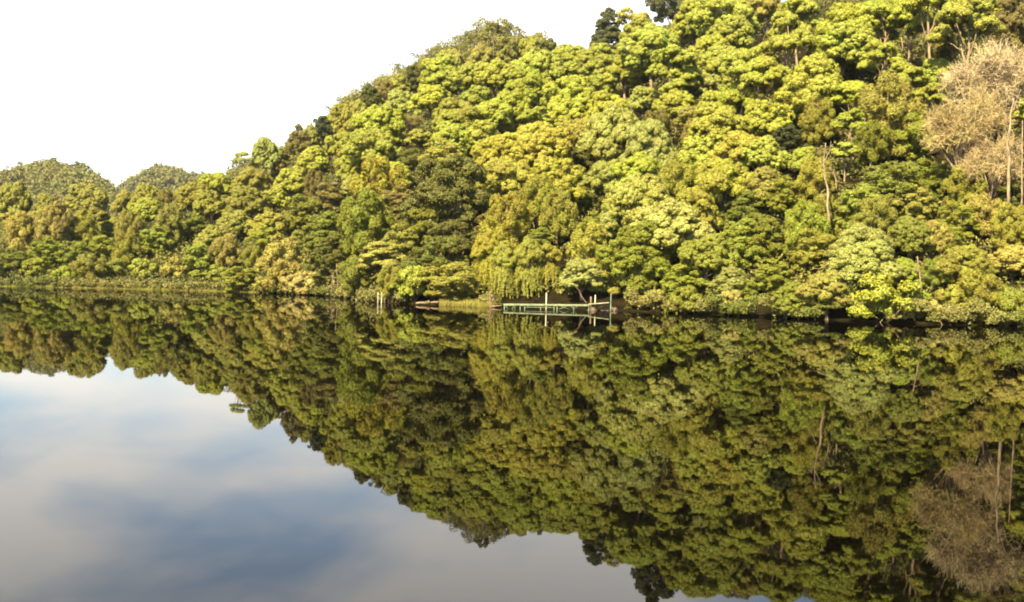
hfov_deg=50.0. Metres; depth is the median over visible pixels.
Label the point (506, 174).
domed tree
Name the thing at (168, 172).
distant forest
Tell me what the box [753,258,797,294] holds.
myrtle tree
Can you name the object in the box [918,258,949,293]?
feathery tree
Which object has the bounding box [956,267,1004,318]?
feathery tree
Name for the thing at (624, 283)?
shrub
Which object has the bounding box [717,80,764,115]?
domed tree
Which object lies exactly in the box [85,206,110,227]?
gum tree
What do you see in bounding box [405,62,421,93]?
myrtle tree
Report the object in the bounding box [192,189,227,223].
domed tree
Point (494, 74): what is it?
domed tree
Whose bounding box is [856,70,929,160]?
feathery tree
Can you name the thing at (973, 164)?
twiggy tree
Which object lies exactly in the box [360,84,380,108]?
myrtle tree
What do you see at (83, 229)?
feathery tree
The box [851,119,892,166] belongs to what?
feathery tree
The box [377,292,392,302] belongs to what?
landing stage
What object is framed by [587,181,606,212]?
myrtle tree
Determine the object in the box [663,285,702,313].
shrub
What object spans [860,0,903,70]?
gum tree
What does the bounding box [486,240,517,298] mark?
weeping tree
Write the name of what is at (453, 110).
domed tree
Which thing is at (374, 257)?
layered tree
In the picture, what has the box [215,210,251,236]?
domed tree
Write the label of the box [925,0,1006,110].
gum tree
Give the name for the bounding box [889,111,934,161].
myrtle tree
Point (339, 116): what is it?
domed tree
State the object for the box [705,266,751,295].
domed tree
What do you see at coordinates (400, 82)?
domed tree
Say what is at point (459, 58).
domed tree
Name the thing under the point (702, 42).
domed tree
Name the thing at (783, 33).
gum tree
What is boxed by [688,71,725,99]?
domed tree
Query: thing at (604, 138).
domed tree
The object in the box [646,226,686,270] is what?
domed tree
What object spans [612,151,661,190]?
domed tree
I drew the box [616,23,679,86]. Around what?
domed tree
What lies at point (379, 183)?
feathery tree
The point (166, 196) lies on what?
feathery tree
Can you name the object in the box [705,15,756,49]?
domed tree
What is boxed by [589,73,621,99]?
domed tree
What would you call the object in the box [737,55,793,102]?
gum tree
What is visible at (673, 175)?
feathery tree
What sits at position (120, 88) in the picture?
sky
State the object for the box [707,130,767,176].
domed tree
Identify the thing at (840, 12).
domed tree
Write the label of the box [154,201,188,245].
feathery tree
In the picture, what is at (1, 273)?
myrtle tree
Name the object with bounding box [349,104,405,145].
domed tree
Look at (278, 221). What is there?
domed tree
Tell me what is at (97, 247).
myrtle tree
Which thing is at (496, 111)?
domed tree
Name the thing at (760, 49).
gum tree
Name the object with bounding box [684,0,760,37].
domed tree
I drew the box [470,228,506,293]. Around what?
weeping tree
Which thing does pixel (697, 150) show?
domed tree
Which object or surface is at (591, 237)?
feathery tree
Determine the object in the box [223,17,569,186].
distant forest
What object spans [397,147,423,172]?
myrtle tree
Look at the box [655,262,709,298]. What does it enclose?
myrtle tree
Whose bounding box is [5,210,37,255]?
feathery tree
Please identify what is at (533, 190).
feathery tree
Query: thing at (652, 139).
domed tree
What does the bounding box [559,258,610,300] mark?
domed tree
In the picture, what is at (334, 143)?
domed tree
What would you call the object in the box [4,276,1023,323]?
bank undergrowth
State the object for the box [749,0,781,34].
domed tree
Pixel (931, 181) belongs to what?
myrtle tree
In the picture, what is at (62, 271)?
shrub
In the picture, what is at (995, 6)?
domed tree
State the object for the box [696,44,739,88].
domed tree
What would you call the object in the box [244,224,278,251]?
myrtle tree
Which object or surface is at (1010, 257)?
domed tree
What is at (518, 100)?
domed tree
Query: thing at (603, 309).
boulder
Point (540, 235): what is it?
myrtle tree
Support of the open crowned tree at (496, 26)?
on the hillside
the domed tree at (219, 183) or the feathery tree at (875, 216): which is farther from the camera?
the domed tree at (219, 183)
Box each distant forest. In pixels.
[0,157,119,224]
[117,162,205,214]
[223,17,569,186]
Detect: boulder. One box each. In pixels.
[586,307,596,310]
[598,307,609,310]
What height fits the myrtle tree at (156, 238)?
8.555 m
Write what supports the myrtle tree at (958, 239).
on the hillside
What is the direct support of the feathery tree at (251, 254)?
on the hillside
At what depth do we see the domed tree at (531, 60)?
283.42 m
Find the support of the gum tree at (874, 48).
on the hillside
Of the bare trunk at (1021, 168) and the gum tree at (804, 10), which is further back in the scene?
the gum tree at (804, 10)
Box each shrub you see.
[17,257,52,276]
[49,265,79,279]
[98,258,128,275]
[128,257,159,276]
[159,257,192,278]
[201,264,229,281]
[251,276,282,292]
[281,270,321,294]
[388,265,439,301]
[619,266,657,296]
[643,289,666,307]
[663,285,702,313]
[712,290,743,311]
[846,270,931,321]
[916,299,942,317]
[934,284,965,308]
[993,287,1023,314]
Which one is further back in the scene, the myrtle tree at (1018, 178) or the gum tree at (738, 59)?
the gum tree at (738, 59)
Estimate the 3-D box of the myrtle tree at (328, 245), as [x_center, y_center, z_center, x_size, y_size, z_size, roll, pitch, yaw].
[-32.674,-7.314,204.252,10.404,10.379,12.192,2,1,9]
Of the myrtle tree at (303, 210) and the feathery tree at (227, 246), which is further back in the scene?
the myrtle tree at (303, 210)
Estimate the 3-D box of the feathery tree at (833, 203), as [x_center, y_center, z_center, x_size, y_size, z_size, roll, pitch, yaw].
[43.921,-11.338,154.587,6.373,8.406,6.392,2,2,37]
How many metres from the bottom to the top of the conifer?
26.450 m
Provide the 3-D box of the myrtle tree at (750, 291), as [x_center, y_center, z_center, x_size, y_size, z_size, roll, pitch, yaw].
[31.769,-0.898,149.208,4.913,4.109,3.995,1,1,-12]
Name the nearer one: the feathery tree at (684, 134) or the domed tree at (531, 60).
the feathery tree at (684, 134)
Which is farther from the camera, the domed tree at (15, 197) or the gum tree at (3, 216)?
the domed tree at (15, 197)
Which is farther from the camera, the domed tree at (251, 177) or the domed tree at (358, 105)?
the domed tree at (358, 105)
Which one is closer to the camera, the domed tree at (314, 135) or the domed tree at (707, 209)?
the domed tree at (707, 209)
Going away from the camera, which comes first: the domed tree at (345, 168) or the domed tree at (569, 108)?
the domed tree at (569, 108)
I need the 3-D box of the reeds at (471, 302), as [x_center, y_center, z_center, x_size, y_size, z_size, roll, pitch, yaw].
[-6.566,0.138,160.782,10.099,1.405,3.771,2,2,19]
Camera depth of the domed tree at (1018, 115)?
178.33 m
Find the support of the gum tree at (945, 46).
on the hillside
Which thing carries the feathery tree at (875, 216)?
on the hillside
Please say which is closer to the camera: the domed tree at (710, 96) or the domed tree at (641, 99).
the domed tree at (710, 96)
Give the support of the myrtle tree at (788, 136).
on the hillside
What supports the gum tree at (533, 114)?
on the hillside
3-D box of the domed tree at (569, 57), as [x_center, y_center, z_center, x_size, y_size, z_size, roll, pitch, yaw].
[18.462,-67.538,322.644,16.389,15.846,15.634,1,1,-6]
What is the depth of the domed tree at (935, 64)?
196.00 m
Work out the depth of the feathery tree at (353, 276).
179.48 m
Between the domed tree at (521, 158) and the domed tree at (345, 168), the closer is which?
the domed tree at (521, 158)
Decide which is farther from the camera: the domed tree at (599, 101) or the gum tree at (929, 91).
the domed tree at (599, 101)
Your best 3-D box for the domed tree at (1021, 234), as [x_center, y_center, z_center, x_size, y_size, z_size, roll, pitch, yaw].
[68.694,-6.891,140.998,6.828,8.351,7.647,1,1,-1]
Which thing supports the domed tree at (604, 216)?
on the hillside
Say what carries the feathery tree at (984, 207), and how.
on the hillside
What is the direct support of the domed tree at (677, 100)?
on the hillside
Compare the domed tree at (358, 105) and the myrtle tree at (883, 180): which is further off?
the domed tree at (358, 105)
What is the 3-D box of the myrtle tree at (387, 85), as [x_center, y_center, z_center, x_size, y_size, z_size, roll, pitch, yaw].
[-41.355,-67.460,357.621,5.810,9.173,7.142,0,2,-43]
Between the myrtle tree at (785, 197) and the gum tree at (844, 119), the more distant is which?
the gum tree at (844, 119)
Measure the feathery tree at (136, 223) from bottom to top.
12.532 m
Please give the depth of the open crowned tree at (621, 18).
407.18 m
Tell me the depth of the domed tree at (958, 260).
135.44 m
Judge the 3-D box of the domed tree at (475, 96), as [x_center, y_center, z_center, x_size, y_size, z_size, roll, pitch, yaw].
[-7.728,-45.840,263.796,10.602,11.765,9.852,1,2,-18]
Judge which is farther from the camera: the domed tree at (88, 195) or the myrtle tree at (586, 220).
the domed tree at (88, 195)
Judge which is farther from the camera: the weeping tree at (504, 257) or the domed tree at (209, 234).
the domed tree at (209, 234)
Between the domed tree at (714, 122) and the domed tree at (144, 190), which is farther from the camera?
the domed tree at (144, 190)
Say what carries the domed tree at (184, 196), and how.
on the hillside
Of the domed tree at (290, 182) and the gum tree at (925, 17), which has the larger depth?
the domed tree at (290, 182)
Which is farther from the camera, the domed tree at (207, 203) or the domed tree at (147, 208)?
the domed tree at (147, 208)
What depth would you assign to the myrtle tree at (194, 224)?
261.77 m
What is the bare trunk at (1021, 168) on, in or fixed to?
on the hillside
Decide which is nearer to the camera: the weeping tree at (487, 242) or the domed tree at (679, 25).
the weeping tree at (487, 242)
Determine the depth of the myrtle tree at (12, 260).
230.07 m
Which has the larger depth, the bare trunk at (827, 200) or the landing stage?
the landing stage
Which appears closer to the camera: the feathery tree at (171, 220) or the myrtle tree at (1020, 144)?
the myrtle tree at (1020, 144)
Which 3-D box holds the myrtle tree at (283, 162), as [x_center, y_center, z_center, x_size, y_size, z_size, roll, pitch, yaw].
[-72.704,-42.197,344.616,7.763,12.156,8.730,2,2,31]
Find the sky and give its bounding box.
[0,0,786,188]
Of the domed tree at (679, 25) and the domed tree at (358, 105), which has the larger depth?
the domed tree at (358, 105)
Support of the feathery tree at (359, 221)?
on the hillside
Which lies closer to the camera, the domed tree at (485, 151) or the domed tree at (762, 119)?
the domed tree at (762, 119)
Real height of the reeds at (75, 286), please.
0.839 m
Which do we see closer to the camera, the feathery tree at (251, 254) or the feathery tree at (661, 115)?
the feathery tree at (661, 115)
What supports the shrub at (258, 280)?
on the hillside
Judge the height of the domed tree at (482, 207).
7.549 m
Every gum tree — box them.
[0,212,18,244]
[60,201,82,223]
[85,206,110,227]
[403,129,432,152]
[515,105,552,124]
[644,44,701,92]
[658,68,699,92]
[720,48,755,114]
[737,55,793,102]
[750,41,780,63]
[763,10,817,73]
[773,0,824,64]
[829,80,867,140]
[830,108,869,160]
[830,142,859,181]
[856,39,906,94]
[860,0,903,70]
[884,0,931,62]
[888,60,930,104]
[900,0,959,75]
[909,82,949,120]
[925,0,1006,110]
[936,25,977,85]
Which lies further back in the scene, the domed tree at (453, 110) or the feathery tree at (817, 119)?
the domed tree at (453, 110)
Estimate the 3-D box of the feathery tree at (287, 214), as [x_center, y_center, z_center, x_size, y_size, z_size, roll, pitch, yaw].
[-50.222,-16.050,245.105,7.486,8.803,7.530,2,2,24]
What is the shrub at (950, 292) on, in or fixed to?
on the hillside
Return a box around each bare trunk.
[489,290,501,307]
[814,143,834,224]
[818,165,843,189]
[908,256,927,290]
[988,90,1020,201]
[1021,121,1022,204]
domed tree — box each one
[0,181,32,214]
[20,209,47,229]
[32,192,56,216]
[64,182,109,213]
[97,217,116,237]
[110,188,135,214]
[127,197,161,224]
[132,182,158,202]
[172,181,208,212]
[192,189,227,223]
[192,224,238,251]
[197,172,231,195]
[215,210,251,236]
[225,185,272,217]
[230,166,274,196]
[244,211,287,238]
[249,136,283,171]
[263,186,292,212]
[271,165,308,197]
[294,145,329,174]
[300,124,322,146]
[322,131,350,157]
[325,102,356,134]
[333,154,368,195]
[341,127,402,166]
[341,175,362,198]
[349,98,365,113]
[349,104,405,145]
[381,161,412,187]
[384,89,424,115]
[390,73,411,92]
[408,83,451,118]
[418,53,460,95]
[430,121,472,157]
[431,97,481,131]
[439,48,465,66]
[448,61,488,93]
[458,85,494,106]
[460,188,495,219]
[463,120,499,145]
[466,43,496,63]
[469,135,509,166]
[473,57,509,96]
[475,156,529,209]
[476,97,515,131]
[486,88,532,132]
[493,120,575,173]
[503,68,548,106]
[506,49,564,91]
[507,149,537,170]
[514,35,541,59]
[526,157,588,202]
[540,74,594,110]
[542,96,590,127]
[550,45,588,75]
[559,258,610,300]
[560,117,591,148]
[575,102,638,162]
[577,42,625,76]
[578,159,622,196]
[586,90,626,118]
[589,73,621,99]
[599,203,632,244]
[600,171,674,230]
[602,55,652,99]
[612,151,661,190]
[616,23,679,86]
[618,17,652,38]
[618,118,678,171]
[625,197,715,250]
[627,86,658,121]
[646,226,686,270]
[651,88,695,132]
[669,0,700,46]
[672,104,697,133]
[675,187,725,230]
[677,135,721,170]
[677,233,741,293]
[683,34,732,68]
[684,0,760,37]
[686,102,748,144]
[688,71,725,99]
[692,158,756,219]
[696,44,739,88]
[698,90,736,121]
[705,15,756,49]
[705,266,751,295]
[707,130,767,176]
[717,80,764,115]
[737,98,797,138]
[737,135,788,170]
[744,166,784,213]
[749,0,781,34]
[772,282,823,318]
[773,53,850,117]
[785,146,818,170]
[793,271,855,319]
[805,19,881,79]
[806,1,899,78]
[821,239,907,294]
[826,221,895,256]
[888,215,936,259]
[892,257,924,286]
[922,57,954,84]
[929,244,996,283]
[946,56,982,77]
[973,0,1021,35]
[987,244,1023,283]
[1012,98,1023,119]
[1019,229,1023,238]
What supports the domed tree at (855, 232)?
on the hillside
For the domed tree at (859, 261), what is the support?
on the hillside
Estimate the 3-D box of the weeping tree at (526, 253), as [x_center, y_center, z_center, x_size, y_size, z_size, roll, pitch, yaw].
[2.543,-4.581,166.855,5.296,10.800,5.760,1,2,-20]
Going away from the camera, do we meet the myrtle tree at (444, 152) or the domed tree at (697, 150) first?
the domed tree at (697, 150)
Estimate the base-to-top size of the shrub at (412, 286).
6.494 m
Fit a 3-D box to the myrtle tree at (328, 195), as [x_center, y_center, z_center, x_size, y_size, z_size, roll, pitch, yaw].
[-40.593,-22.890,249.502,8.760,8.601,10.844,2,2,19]
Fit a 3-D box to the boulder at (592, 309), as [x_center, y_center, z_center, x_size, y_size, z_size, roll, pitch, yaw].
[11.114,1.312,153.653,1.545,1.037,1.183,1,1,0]
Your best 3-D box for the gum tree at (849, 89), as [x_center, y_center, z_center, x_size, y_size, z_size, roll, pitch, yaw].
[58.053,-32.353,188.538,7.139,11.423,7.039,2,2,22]
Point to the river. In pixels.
(196, 446)
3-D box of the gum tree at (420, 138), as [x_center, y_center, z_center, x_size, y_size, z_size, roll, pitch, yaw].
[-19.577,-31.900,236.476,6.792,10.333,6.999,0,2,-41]
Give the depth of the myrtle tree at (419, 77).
362.16 m
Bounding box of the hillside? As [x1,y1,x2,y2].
[0,0,1023,325]
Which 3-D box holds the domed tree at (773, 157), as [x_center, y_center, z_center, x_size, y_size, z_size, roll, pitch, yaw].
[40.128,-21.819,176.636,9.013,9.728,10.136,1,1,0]
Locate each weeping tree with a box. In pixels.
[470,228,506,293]
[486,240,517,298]
[513,235,545,297]
[538,242,562,288]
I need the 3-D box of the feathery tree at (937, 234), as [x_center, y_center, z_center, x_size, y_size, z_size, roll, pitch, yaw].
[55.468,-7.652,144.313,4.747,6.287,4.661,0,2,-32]
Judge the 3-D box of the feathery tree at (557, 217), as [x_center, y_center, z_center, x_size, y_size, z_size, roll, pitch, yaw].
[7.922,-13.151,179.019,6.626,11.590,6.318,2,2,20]
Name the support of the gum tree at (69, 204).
on the hillside
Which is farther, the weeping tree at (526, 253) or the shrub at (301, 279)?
the shrub at (301, 279)
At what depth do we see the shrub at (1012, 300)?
131.53 m
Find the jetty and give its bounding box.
[503,293,611,310]
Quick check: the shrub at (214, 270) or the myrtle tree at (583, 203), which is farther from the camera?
the shrub at (214, 270)
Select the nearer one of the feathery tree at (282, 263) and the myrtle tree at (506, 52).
the feathery tree at (282, 263)
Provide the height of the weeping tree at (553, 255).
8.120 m
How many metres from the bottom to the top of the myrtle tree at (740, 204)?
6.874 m
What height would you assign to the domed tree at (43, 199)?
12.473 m
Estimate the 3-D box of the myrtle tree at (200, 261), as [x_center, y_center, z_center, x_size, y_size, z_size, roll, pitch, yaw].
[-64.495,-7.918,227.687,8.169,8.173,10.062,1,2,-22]
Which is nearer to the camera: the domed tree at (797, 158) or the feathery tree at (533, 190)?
the domed tree at (797, 158)
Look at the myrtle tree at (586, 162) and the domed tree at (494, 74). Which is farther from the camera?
the domed tree at (494, 74)
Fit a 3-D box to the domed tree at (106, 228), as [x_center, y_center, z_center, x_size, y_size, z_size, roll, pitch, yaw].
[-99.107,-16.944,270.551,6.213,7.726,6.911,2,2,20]
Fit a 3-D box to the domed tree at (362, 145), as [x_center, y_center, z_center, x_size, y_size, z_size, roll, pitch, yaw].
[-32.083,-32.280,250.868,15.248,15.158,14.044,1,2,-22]
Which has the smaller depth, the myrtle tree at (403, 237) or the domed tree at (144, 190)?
the myrtle tree at (403, 237)
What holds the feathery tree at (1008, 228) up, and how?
on the hillside
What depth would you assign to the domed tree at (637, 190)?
165.09 m
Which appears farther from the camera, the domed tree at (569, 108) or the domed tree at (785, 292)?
the domed tree at (569, 108)
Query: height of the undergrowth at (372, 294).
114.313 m
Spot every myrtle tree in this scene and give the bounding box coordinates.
[0,247,28,276]
[0,263,5,281]
[27,237,61,268]
[50,240,94,265]
[83,235,114,260]
[138,225,174,256]
[181,213,206,241]
[182,243,219,276]
[222,266,255,291]
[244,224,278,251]
[267,147,293,179]
[284,123,311,160]
[286,193,324,236]
[291,210,347,263]
[301,234,358,282]
[312,182,351,211]
[313,115,332,145]
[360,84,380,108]
[374,184,413,222]
[376,80,393,103]
[378,224,423,255]
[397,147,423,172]
[397,200,447,247]
[398,236,479,277]
[399,154,491,235]
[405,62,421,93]
[411,57,423,90]
[417,139,464,177]
[417,261,487,301]
[426,219,476,257]
[472,211,493,233]
[494,36,520,63]
[516,227,556,245]
[539,38,557,51]
[565,175,593,214]
[571,147,599,172]
[576,210,612,245]
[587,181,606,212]
[595,220,673,288]
[595,259,621,294]
[644,0,684,23]
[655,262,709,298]
[718,191,766,225]
[719,217,768,268]
[733,280,761,303]
[738,213,784,262]
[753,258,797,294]
[761,175,802,215]
[771,124,809,152]
[786,227,835,272]
[830,184,892,231]
[852,161,939,217]
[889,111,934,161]
[892,183,938,220]
[908,157,948,194]
[935,228,966,249]
[937,202,984,238]
[981,0,1023,57]
[989,178,1023,218]
[1006,158,1023,180]
[1017,129,1023,162]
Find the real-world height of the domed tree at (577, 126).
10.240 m
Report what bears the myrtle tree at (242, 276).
on the hillside
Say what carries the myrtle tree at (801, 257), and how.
on the hillside
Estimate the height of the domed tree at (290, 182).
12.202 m
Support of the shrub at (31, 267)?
on the hillside
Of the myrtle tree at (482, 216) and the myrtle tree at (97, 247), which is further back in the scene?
the myrtle tree at (97, 247)
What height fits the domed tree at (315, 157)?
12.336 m
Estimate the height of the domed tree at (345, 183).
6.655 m
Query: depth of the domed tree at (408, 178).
216.87 m
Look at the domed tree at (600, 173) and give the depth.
188.74 m
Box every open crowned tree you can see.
[233,151,254,170]
[485,22,500,48]
[614,6,648,26]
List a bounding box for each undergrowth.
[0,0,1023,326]
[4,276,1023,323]
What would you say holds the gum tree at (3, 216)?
on the hillside
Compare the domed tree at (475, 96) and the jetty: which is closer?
the jetty
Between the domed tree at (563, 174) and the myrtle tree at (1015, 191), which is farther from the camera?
the domed tree at (563, 174)
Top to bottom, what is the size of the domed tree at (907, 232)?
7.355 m
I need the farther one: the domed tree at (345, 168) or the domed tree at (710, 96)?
the domed tree at (345, 168)
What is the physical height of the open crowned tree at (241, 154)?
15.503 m
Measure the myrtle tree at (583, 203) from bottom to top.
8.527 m
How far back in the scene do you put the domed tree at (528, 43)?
383.14 m
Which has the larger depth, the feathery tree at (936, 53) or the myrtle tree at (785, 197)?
the feathery tree at (936, 53)
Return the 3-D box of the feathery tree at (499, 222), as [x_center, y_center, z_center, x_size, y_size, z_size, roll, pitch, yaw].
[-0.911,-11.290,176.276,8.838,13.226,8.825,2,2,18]
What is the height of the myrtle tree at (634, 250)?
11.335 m
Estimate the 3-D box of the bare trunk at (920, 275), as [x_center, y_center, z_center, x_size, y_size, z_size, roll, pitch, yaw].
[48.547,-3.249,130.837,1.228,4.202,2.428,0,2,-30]
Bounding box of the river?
[0,286,1023,601]
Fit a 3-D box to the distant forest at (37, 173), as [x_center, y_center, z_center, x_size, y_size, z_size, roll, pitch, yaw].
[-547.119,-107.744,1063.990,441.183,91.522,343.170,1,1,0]
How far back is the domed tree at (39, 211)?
283.08 m
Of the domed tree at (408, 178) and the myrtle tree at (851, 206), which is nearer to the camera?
the myrtle tree at (851, 206)
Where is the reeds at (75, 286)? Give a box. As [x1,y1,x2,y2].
[0,284,259,292]
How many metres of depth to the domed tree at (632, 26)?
324.04 m
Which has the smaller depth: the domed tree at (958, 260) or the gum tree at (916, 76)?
the domed tree at (958, 260)
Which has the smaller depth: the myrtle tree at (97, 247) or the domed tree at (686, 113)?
the domed tree at (686, 113)
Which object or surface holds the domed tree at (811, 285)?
on the hillside
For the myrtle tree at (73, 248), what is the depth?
240.87 m
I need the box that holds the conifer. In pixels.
[588,7,624,49]
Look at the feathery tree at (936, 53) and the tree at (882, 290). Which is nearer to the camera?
the tree at (882, 290)
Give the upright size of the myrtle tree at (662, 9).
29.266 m
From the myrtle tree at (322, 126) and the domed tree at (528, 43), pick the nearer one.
the myrtle tree at (322, 126)
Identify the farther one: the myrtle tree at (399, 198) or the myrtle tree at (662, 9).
the myrtle tree at (662, 9)
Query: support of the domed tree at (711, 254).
on the hillside
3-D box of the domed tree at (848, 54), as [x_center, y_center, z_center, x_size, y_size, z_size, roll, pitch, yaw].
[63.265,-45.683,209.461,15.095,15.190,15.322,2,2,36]
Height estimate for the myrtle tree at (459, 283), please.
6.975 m
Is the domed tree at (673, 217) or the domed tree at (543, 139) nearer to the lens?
the domed tree at (673, 217)
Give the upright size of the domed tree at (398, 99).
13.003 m
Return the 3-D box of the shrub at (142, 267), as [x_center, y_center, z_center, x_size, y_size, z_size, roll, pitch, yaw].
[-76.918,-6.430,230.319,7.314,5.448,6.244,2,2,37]
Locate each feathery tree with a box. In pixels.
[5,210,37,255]
[33,199,73,249]
[69,252,107,280]
[70,208,101,246]
[110,229,145,269]
[114,209,147,241]
[154,187,174,212]
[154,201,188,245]
[207,233,241,268]
[237,245,264,273]
[254,232,304,293]
[280,210,300,237]
[303,168,326,197]
[336,187,396,254]
[336,255,372,299]
[347,155,407,216]
[376,264,404,300]
[478,190,532,249]
[515,174,557,230]
[538,186,578,247]
[566,221,619,270]
[644,107,674,141]
[658,157,694,198]
[681,118,698,149]
[783,197,831,255]
[794,157,835,202]
[797,94,840,148]
[806,191,849,237]
[848,194,897,235]
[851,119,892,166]
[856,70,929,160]
[916,219,953,259]
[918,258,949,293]
[920,40,957,62]
[940,165,988,209]
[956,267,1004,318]
[959,191,1001,239]
[990,202,1023,249]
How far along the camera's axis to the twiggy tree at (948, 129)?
153.75 m
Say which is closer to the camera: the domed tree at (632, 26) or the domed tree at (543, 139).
the domed tree at (543, 139)
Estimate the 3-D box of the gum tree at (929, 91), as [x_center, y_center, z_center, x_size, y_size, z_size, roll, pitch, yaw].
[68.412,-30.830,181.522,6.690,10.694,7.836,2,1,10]
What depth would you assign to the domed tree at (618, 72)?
263.43 m
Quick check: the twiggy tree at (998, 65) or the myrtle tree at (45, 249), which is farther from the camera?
the myrtle tree at (45, 249)
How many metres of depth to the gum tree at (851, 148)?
167.20 m
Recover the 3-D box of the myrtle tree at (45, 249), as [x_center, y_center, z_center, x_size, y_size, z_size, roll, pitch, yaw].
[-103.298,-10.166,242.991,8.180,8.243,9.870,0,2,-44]
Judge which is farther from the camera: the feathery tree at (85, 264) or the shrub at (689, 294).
the feathery tree at (85, 264)
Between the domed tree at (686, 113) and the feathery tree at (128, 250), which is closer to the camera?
the domed tree at (686, 113)
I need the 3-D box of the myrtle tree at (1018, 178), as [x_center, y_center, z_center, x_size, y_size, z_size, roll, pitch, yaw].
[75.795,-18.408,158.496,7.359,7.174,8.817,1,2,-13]
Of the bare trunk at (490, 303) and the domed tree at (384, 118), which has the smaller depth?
the bare trunk at (490, 303)
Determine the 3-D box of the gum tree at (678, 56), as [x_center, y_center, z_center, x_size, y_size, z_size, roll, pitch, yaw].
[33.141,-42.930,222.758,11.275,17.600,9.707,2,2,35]
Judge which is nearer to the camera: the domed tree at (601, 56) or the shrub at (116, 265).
the shrub at (116, 265)
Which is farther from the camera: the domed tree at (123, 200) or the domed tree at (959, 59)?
the domed tree at (123, 200)
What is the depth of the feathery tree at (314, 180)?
276.02 m
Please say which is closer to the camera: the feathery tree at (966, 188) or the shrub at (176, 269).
the feathery tree at (966, 188)
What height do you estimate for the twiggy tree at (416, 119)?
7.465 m
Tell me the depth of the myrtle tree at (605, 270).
161.31 m
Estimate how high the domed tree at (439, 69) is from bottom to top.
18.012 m
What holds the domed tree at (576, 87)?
on the hillside
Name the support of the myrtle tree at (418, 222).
on the hillside
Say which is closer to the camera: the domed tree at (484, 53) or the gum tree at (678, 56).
the gum tree at (678, 56)
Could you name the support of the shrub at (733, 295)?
on the hillside
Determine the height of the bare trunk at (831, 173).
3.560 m
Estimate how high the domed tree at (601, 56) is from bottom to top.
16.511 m
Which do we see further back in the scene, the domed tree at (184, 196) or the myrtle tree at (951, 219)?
the domed tree at (184, 196)
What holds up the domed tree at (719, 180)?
on the hillside
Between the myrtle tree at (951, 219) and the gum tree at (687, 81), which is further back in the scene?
the gum tree at (687, 81)
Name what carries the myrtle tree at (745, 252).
on the hillside
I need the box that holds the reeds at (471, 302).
[439,298,495,306]
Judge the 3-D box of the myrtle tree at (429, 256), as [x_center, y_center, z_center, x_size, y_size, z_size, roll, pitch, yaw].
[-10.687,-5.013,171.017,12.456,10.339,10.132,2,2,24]
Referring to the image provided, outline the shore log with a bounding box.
[416,300,429,304]
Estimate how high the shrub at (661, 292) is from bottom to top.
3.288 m
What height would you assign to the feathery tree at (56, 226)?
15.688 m
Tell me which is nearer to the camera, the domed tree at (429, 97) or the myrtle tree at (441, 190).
the myrtle tree at (441, 190)
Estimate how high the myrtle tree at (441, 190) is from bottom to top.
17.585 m
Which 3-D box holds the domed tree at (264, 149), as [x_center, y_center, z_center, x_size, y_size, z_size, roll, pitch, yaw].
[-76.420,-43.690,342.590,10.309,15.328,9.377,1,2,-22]
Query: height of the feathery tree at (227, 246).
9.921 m
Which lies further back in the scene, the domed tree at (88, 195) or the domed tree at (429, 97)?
the domed tree at (88, 195)
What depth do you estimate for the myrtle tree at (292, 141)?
344.62 m
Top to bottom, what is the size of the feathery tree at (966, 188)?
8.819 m
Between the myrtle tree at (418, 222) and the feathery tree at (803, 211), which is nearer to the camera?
the feathery tree at (803, 211)
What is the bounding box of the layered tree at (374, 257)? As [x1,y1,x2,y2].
[355,241,407,271]
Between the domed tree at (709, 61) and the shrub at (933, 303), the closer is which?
the shrub at (933, 303)
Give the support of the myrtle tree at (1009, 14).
on the hillside
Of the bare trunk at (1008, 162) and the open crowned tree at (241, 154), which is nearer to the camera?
the bare trunk at (1008, 162)
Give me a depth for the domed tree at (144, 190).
338.33 m
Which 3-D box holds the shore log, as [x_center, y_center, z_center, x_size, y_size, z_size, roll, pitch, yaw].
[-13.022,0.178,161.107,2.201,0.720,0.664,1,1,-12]
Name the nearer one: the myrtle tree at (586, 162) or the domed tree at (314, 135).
the myrtle tree at (586, 162)
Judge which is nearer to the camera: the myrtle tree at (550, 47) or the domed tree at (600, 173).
the domed tree at (600, 173)
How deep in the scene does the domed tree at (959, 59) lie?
194.72 m
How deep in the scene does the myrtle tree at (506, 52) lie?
380.78 m
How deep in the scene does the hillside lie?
167.34 m
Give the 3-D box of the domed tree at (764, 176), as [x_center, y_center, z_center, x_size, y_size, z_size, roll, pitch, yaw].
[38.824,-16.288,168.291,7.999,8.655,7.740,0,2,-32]
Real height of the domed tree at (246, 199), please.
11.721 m
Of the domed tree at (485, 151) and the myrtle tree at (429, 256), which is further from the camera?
the domed tree at (485, 151)
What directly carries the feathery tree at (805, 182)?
on the hillside
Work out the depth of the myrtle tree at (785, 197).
164.04 m
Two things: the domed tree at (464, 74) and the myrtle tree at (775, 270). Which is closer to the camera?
the myrtle tree at (775, 270)
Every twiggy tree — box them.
[403,112,424,136]
[917,79,1015,194]
[935,34,1023,180]
[955,131,1023,203]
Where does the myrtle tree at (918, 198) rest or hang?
on the hillside
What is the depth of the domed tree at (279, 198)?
269.86 m
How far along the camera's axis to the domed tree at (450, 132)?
227.03 m
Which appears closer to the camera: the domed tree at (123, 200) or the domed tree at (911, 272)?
the domed tree at (911, 272)
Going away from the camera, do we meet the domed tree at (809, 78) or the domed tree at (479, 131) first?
the domed tree at (809, 78)
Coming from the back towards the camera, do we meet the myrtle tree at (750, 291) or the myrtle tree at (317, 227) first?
the myrtle tree at (317, 227)
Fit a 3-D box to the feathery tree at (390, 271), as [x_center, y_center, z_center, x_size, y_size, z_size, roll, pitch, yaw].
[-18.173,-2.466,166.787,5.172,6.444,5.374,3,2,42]
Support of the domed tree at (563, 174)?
on the hillside
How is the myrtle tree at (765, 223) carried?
on the hillside
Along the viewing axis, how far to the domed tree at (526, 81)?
277.73 m
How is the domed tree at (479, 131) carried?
on the hillside

